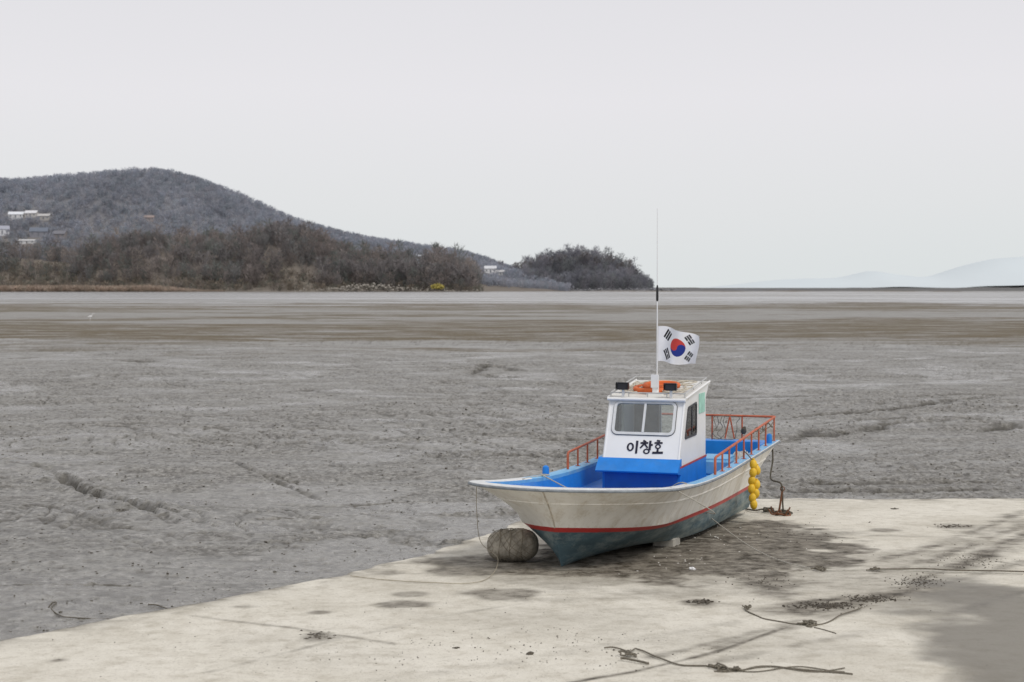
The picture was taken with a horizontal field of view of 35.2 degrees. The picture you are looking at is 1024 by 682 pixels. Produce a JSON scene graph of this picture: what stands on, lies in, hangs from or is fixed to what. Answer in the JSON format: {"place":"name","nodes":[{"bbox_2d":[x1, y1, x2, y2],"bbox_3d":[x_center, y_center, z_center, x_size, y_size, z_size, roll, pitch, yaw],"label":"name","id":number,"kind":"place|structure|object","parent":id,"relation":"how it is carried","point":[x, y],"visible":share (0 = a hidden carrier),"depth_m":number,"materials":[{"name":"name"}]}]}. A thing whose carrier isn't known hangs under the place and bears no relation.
{"place":"outdoors","nodes":[
{"label":"outdoors","id":0,"kind":"place"},
{"bbox_2d":[0,174,960,291],"bbox_3d":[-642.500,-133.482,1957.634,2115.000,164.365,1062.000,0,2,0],"label":"hill","id":1,"kind":"structure","parent":0,"point":[297,268],"depth_m":1848.21,"materials":[{"name":"plant"}]},
{"bbox_2d":[0,226,9,235],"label":"house","id":2,"kind":"structure","parent":1,"relation":"on","point":[3,229],"depth_m":1837.03,"materials":[{"name":"white"}]},
{"bbox_2d":[8,212,23,219],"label":"house","id":3,"kind":"structure","parent":1,"relation":"on","point":[15,214],"depth_m":1899.55,"materials":[{"name":"white"}]},
{"bbox_2d":[18,239,35,243],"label":"house","id":4,"kind":"structure","parent":1,"relation":"on","point":[31,241],"depth_m":1802.33,"materials":[{"name":"white"}]},
{"bbox_2d":[24,210,38,217],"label":"house","id":5,"kind":"structure","parent":1,"relation":"on","point":[33,213],"depth_m":1900.13,"materials":[{"name":"white"}]},
{"bbox_2d":[29,227,48,236],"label":"house","id":6,"kind":"structure","parent":1,"relation":"on","point":[37,231],"depth_m":1828.43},
{"bbox_2d":[37,214,51,220],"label":"house","id":7,"kind":"structure","parent":1,"relation":"on","point":[42,217],"depth_m":1887.80,"materials":[{"name":"white"}]},
{"bbox_2d":[53,231,68,238],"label":"house","id":8,"kind":"structure","parent":1,"relation":"on","point":[57,234],"depth_m":1821.15,"materials":[{"name":"grey"}]},
{"bbox_2d":[0,284,225,291],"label":"reed bed","id":9,"kind":"object","parent":1,"relation":"on","point":[81,288],"visible":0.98,"depth_m":1442.62,"materials":[{"name":"brown plant"}]},
{"bbox_2d":[124,232,135,247],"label":"bare tree","id":10,"kind":"object","parent":1,"relation":"on","point":[131,235],"visible":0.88,"depth_m":1595.63,"materials":[{"name":"grey plant"}]},
{"bbox_2d":[140,246,158,266],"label":"bare tree","id":11,"kind":"object","parent":1,"relation":"on","point":[148,250],"visible":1,"depth_m":1555.72,"materials":[{"name":"brown plant"}]},
{"bbox_2d":[144,215,154,220],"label":"house","id":12,"kind":"structure","parent":1,"relation":"on","point":[147,217],"depth_m":1901.25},
{"bbox_2d":[175,245,191,259],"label":"bare tree","id":13,"kind":"object","parent":1,"relation":"on","point":[184,251],"visible":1,"depth_m":1558.12,"materials":[{"name":"brown plant"}]},
{"bbox_2d":[0,217,485,290],"bbox_3d":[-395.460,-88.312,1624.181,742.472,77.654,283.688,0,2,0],"label":"shore wood","id":14,"kind":"object","parent":1,"relation":"on","point":[315,243],"visible":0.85,"depth_m":1564.34,"materials":[{"name":"brown plant"}]},
{"bbox_2d":[0,258,485,291],"bbox_3d":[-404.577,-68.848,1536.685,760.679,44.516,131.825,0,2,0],"label":"shore scrub","id":15,"kind":"object","parent":1,"relation":"on","point":[210,283],"visible":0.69,"depth_m":1505.03,"materials":[{"name":"brown plant"}]},
{"bbox_2d":[254,247,268,260],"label":"bare tree","id":16,"kind":"object","parent":1,"relation":"on","point":[264,251],"visible":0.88,"depth_m":1535.82,"materials":[{"name":"brown plant"}]},
{"bbox_2d":[263,223,276,242],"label":"bare tree","id":17,"kind":"object","parent":1,"relation":"on","point":[270,226],"visible":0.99,"depth_m":1597.00,"materials":[{"name":"grey plant"}]},
{"bbox_2d":[276,217,291,239],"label":"bare tree","id":18,"kind":"object","parent":1,"relation":"on","point":[287,220],"visible":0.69,"depth_m":1616.46,"materials":[{"name":"grey plant"}]},
{"bbox_2d":[0,166,573,290],"bbox_3d":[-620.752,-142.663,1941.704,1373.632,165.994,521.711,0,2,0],"label":"hillside wood","id":19,"kind":"object","parent":1,"relation":"on","point":[513,276],"visible":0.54,"depth_m":1965.93,"materials":[{"name":"grey plant"}]},
{"bbox_2d":[293,224,311,244],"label":"bare tree","id":20,"kind":"object","parent":1,"relation":"on","point":[302,226],"visible":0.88,"depth_m":1596.85,"materials":[{"name":"grey plant"}]},
{"bbox_2d":[313,255,331,271],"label":"bare tree","id":21,"kind":"object","parent":1,"relation":"on","point":[322,266],"visible":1,"depth_m":1510.10,"materials":[{"name":"brown plant"}]},
{"bbox_2d":[334,258,351,279],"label":"bare tree","id":22,"kind":"object","parent":1,"relation":"on","point":[338,268],"visible":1,"depth_m":1505.20,"materials":[{"name":"brown plant"}]},
{"bbox_2d":[348,260,368,281],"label":"bare tree","id":23,"kind":"object","parent":1,"relation":"on","point":[357,266],"visible":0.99,"depth_m":1505.95,"materials":[{"name":"brown plant"}]},
{"bbox_2d":[362,263,377,283],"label":"bare tree","id":24,"kind":"object","parent":1,"relation":"on","point":[367,268],"visible":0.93,"depth_m":1507.23,"materials":[{"name":"brown plant"}]},
{"bbox_2d":[377,258,390,278],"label":"bare tree","id":25,"kind":"object","parent":1,"relation":"on","point":[379,267],"visible":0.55,"depth_m":1517.22,"materials":[{"name":"brown plant"}]},
{"bbox_2d":[294,283,484,291],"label":"shore rocks","id":26,"kind":"object","parent":1,"relation":"on","point":[355,288],"visible":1,"depth_m":1467.61,"materials":[{"name":"stone"}]},
{"bbox_2d":[385,260,404,286],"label":"bare tree","id":27,"kind":"object","parent":1,"relation":"on","point":[396,262],"visible":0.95,"depth_m":1512.23,"materials":[{"name":"brown plant"}]},
{"bbox_2d":[396,258,417,282],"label":"bare tree","id":28,"kind":"object","parent":1,"relation":"on","point":[405,267],"visible":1,"depth_m":1510.52,"materials":[{"name":"brown plant"}]},
{"bbox_2d":[412,259,428,285],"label":"bare tree","id":29,"kind":"object","parent":1,"relation":"on","point":[418,267],"visible":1,"depth_m":1511.96,"materials":[{"name":"brown plant"}]},
{"bbox_2d":[425,261,446,278],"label":"bare tree","id":30,"kind":"object","parent":1,"relation":"on","point":[436,270],"visible":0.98,"depth_m":1507.56,"materials":[{"name":"brown plant"}]},
{"bbox_2d":[431,283,443,288],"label":"flowering bush","id":31,"kind":"object","parent":1,"relation":"on","point":[437,286],"visible":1,"depth_m":1461.81,"materials":[{"name":"yellow plant"}]},
{"bbox_2d":[437,260,457,286],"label":"bare tree","id":32,"kind":"object","parent":1,"relation":"on","point":[447,266],"visible":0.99,"depth_m":1510.92,"materials":[{"name":"brown plant"}]},
{"bbox_2d":[452,262,470,286],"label":"bare tree","id":33,"kind":"object","parent":1,"relation":"on","point":[463,267],"visible":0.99,"depth_m":1510.52,"materials":[{"name":"brown plant"}]},
{"bbox_2d":[458,268,477,278],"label":"bare tree","id":34,"kind":"object","parent":1,"relation":"on","point":[473,269],"visible":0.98,"depth_m":1508.56,"materials":[{"name":"brown plant"}]},
{"bbox_2d":[484,266,496,273],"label":"house","id":35,"kind":"structure","parent":1,"relation":"on","point":[489,269],"depth_m":1917.99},
{"bbox_2d":[516,260,526,268],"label":"bare tree","id":36,"kind":"object","parent":1,"relation":"on","point":[520,263],"visible":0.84,"depth_m":2002.17,"materials":[{"name":"grey plant"}]},
{"bbox_2d":[578,250,590,263],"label":"bare tree","id":37,"kind":"object","parent":1,"relation":"on","point":[582,255],"visible":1,"depth_m":1981.09,"materials":[{"name":"grey plant"}]},
{"bbox_2d":[604,254,615,268],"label":"bare tree","id":38,"kind":"object","parent":1,"relation":"on","point":[610,257],"visible":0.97,"depth_m":1984.42,"materials":[{"name":"grey plant"}]},
{"bbox_2d":[616,261,625,271],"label":"bare tree","id":39,"kind":"object","parent":1,"relation":"on","point":[621,263],"visible":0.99,"depth_m":1982.67,"materials":[{"name":"grey plant"}]},
{"bbox_2d":[571,288,672,290],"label":"headland rocks","id":40,"kind":"object","parent":1,"relation":"on","point":[588,289],"visible":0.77,"depth_m":1890.21,"materials":[{"name":"grey stone"}]},
{"bbox_2d":[623,259,633,268],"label":"bare tree","id":41,"kind":"object","parent":1,"relation":"on","point":[630,261],"visible":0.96,"depth_m":1987.84,"materials":[{"name":"grey plant"}]},
{"bbox_2d":[0,288,1023,640],"bbox_3d":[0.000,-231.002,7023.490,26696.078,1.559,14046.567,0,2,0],"label":"mud flat","id":42,"kind":"structure","parent":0,"point":[430,370],"depth_m":56.19,"materials":[{"name":"grey soil"}]},
{"bbox_2d":[48,601,107,618],"bbox_3d":[-4.580,2.855,16.915,0.350,0.034,1.481,-2,3,-44],"label":"buried rope","id":43,"kind":"object","parent":42,"relation":"on","point":[55,602],"visible":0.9,"depth_m":16.74,"materials":[{"name":"grey fabric"}]},
{"bbox_2d":[0,395,1021,631],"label":"mud lumps","id":44,"kind":"object","parent":42,"relation":"on","point":[390,479],"visible":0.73,"depth_m":39.01,"materials":[{"name":"grey soil"}]},
{"bbox_2d":[520,243,654,289],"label":"headland wood","id":45,"kind":"object","parent":42,"relation":"on","point":[625,277],"visible":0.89,"depth_m":1956.65,"materials":[{"name":"plant"}]},
{"bbox_2d":[0,498,1023,681],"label":"concrete ramp","id":46,"kind":"structure","parent":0,"point":[968,627],"depth_m":16.39,"materials":[{"name":"beige concrete"}]},
{"bbox_2d":[487,528,538,561],"bbox_3d":[0.011,2.660,21.059,0.690,0.446,0.489,-3,1,10],"label":"mooring buoy","id":47,"kind":"object","parent":46,"relation":"on","point":[512,544],"visible":1,"depth_m":20.88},
{"bbox_2d":[52,507,1014,681],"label":"mud clods","id":48,"kind":"object","parent":46,"relation":"on","point":[827,606],"visible":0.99,"depth_m":17.43,"materials":[{"name":"soil"}]},
{"bbox_2d":[468,208,780,565],"bbox_3d":[2.025,0.532,24.555,2.714,5.125,10.533,1,2,18],"label":"fishing boat","id":49,"kind":"object","parent":46,"relation":"on","point":[619,492],"visible":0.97,"depth_m":24.27,"materials":[{"name":"white paint"}]},
{"bbox_2d":[350,486,497,583],"bbox_3d":[-0.666,2.358,19.799,2.157,0.978,1.510,-2,3,-44],"label":"bow line","id":50,"kind":"object","parent":49,"relation":"hanging from","point":[446,583],"visible":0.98,"depth_m":19.39,"materials":[{"name":"grey fabric"}]},
{"bbox_2d":[522,474,686,486],"bbox_3d":[1.368,2.064,22.634,2.323,0.316,1.116,1,2,18],"label":"deck rope","id":51,"kind":"object","parent":49,"relation":"on","point":[544,475],"visible":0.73,"depth_m":23.08,"materials":[{"name":"fabric"}]},
{"bbox_2d":[633,383,662,391],"bbox_3d":[2.224,0.743,25.283,0.660,0.125,0.660,1,2,18],"label":"life ring","id":52,"kind":"object","parent":49,"relation":"on","point":[636,388],"visible":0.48,"depth_m":25.05,"materials":[{"name":"orange plastic"}]},
{"bbox_2d":[620,380,697,392],"bbox_3d":[2.340,0.718,25.510,1.052,0.151,1.401,1,2,18],"label":"roof rope","id":53,"kind":"object","parent":49,"relation":"on","point":[635,383],"visible":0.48,"depth_m":25.60,"materials":[{"name":"beige fabric"}]},
{"bbox_2d":[642,380,680,388],"bbox_3d":[2.344,0.696,25.325,0.600,0.125,0.600,1,2,18],"label":"life ring","id":54,"kind":"object","parent":53,"relation":"on","point":[646,385],"visible":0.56,"depth_m":25.32,"materials":[{"name":"orange plastic"}]},
{"bbox_2d":[658,326,698,364],"bbox_3d":[2.557,0.069,24.819,0.651,0.593,0.161,1,2,18],"label":"flag","id":55,"kind":"object","parent":49,"relation":"attached to","point":[675,347],"visible":1,"depth_m":24.82,"materials":[{"name":"white fabric"}]},
{"bbox_2d":[712,416,739,439],"bbox_3d":[3.878,1.572,29.270,0.529,0.436,0.140,1,2,18],"label":"hanging rope","id":56,"kind":"object","parent":49,"relation":"hanging from","point":[722,427],"visible":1,"depth_m":29.29,"materials":[{"name":"grey fabric"}]},
{"bbox_2d":[733,450,748,473],"bbox_3d":[3.867,2.001,27.275,0.420,0.358,1.200,1,2,18],"label":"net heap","id":57,"kind":"object","parent":49,"relation":"on","point":[739,454],"visible":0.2,"depth_m":27.14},
{"bbox_2d":[741,426,746,433],"bbox_3d":[4.189,1.615,29.189,0.096,0.144,0.083,0,2,-11],"label":"rag bundle","id":58,"kind":"object","parent":49,"relation":"attached to","point":[743,430],"visible":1,"depth_m":29.16,"materials":[{"name":"black fabric"}]},
{"bbox_2d":[752,422,772,433],"bbox_3d":[4.352,1.505,27.968,0.068,0.162,1.824,1,2,18],"label":"hanging rope","id":59,"kind":"object","parent":49,"relation":"attached to","point":[762,429],"visible":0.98,"depth_m":27.98,"materials":[{"name":"grey fabric"}]},
{"bbox_2d":[745,440,792,514],"bbox_3d":[4.482,2.405,28.324,0.624,1.204,1.521,0,2,-6],"label":"anchor rope","id":60,"kind":"object","parent":49,"relation":"hanging from","point":[764,509],"visible":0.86,"depth_m":28.16,"materials":[{"name":"black fabric"}]},
{"bbox_2d":[652,538,679,546],"bbox_3d":[2.199,2.883,23.010,0.320,0.200,0.400,1,2,18],"label":"concrete block","id":61,"kind":"object","parent":46,"relation":"on","point":[673,542],"depth_m":22.82,"materials":[{"name":"white concrete"}]},
{"bbox_2d":[637,527,806,570],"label":"shell fragments","id":62,"kind":"object","parent":46,"relation":"on","point":[695,537],"visible":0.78,"depth_m":23.05,"materials":[{"name":"white"}]},
{"bbox_2d":[604,646,852,674],"bbox_3d":[1.740,2.755,13.803,2.336,0.092,0.676,1,2,29],"label":"frayed rope","id":63,"kind":"object","parent":46,"relation":"on","point":[722,668],"visible":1,"depth_m":13.61,"materials":[{"name":"brown fabric"}]},
{"bbox_2d":[768,486,790,514],"bbox_3d":[4.582,2.732,27.665,0.351,0.490,0.351,1,2,16],"label":"grapnel anchor","id":64,"kind":"object","parent":46,"relation":"on","point":[779,508],"visible":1,"depth_m":27.65,"materials":[{"name":"metal"}]},
{"bbox_2d":[776,512,790,515],"bbox_3d":[4.642,2.966,27.643,0.275,0.072,0.236,0,2,0],"label":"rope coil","id":65,"kind":"object","parent":46,"relation":"on","point":[789,513],"visible":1,"depth_m":27.56,"materials":[{"name":"fabric"}]},
{"bbox_2d":[742,604,862,633],"bbox_3d":[2.821,2.787,16.404,1.216,0.105,1.760,1,2,20],"label":"frayed rope","id":66,"kind":"object","parent":46,"relation":"on","point":[806,623],"visible":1,"depth_m":15.97,"materials":[{"name":"fabric"}]},
{"bbox_2d":[811,565,826,570],"bbox_3d":[3.845,2.842,20.170,0.162,0.045,0.212,-1,2,-31],"label":"rope knot","id":67,"kind":"object","parent":46,"relation":"on","point":[819,568],"visible":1,"depth_m":20.15,"materials":[{"name":"beige fabric"}]},
{"bbox_2d":[670,486,1022,574],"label":"mooring line","id":68,"kind":"object","parent":46,"relation":"on","point":[842,570],"visible":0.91,"depth_m":20.13,"materials":[{"name":"grey fabric"}]},
{"bbox_2d":[866,568,1023,571],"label":"ground rope","id":69,"kind":"object","parent":46,"relation":"on","point":[944,569],"visible":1,"depth_m":20.13,"materials":[{"name":"fabric"}]},
{"bbox_2d":[0,0,1023,287],"label":"sky","id":70,"kind":"structure","parent":0,"point":[768,140],"materials":[{"name":"white"}]},
{"bbox_2d":[700,257,1023,287],"bbox_3d":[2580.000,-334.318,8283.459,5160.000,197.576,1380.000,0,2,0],"label":"mountain","id":71,"kind":"structure","parent":0,"point":[1003,272],"depth_m":7893.25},
{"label":"float line","id":72,"kind":"object","parent":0,"visible":0},
{"bbox_2d":[748,484,754,493],"bbox_3d":[3.875,2.381,26.114,0.123,0.184,0.121,1,2,18],"label":"net float","id":73,"kind":"object","parent":72,"relation":"hanging from","point":[751,488],"visible":1,"depth_m":26.07,"materials":[{"name":"yellow plastic"}]},
{"bbox_2d":[748,476,755,484],"bbox_3d":[3.881,2.249,26.128,0.126,0.181,0.124,1,2,18],"label":"net float","id":74,"kind":"object","parent":72,"relation":"hanging from","point":[751,480],"visible":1,"depth_m":26.08,"materials":[{"name":"yellow plastic"}]},
{"bbox_2d":[749,468,756,476],"bbox_3d":[3.897,2.121,26.108,0.123,0.185,0.119,1,2,18],"label":"net float","id":75,"kind":"object","parent":72,"relation":"hanging from","point":[752,472],"visible":1,"depth_m":26.06,"materials":[{"name":"yellow plastic"}]},
{"bbox_2d":[749,493,756,501],"bbox_3d":[3.891,2.520,26.103,0.126,0.181,0.124,1,2,18],"label":"net float","id":76,"kind":"object","parent":72,"relation":"hanging from","point":[752,497],"visible":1,"depth_m":26.06,"materials":[{"name":"yellow plastic"}]},
{"bbox_2d":[750,458,756,468],"bbox_3d":[3.907,1.989,26.132,0.124,0.183,0.123,1,2,18],"label":"net float","id":77,"kind":"object","parent":72,"relation":"hanging from","point":[753,463],"visible":1,"depth_m":26.09,"materials":[{"name":"yellow plastic"}]},
{"bbox_2d":[750,500,756,508],"bbox_3d":[3.907,2.632,26.091,0.123,0.185,0.119,1,2,19],"label":"net float","id":78,"kind":"object","parent":72,"relation":"hanging from","point":[753,504],"visible":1,"depth_m":26.05,"materials":[{"name":"yellow plastic"}]},
{"bbox_2d":[754,478,759,488],"bbox_3d":[3.961,2.319,26.146,0.123,0.183,0.123,1,2,18],"label":"net float","id":79,"kind":"object","parent":72,"relation":"hanging from","point":[757,483],"visible":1,"depth_m":26.10,"materials":[{"name":"yellow plastic"}]},
{"bbox_2d":[754,488,759,498],"bbox_3d":[3.946,2.460,26.124,0.123,0.182,0.123,1,2,19],"label":"net float","id":80,"kind":"object","parent":72,"relation":"hanging from","point":[756,492],"visible":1,"depth_m":26.07,"materials":[{"name":"yellow plastic"}]},
{"bbox_2d":[756,464,760,474],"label":"net float","id":81,"kind":"object","parent":72,"relation":"hanging from","point":[758,469],"visible":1,"depth_m":26.14,"materials":[{"name":"yellow plastic"}]}
]}

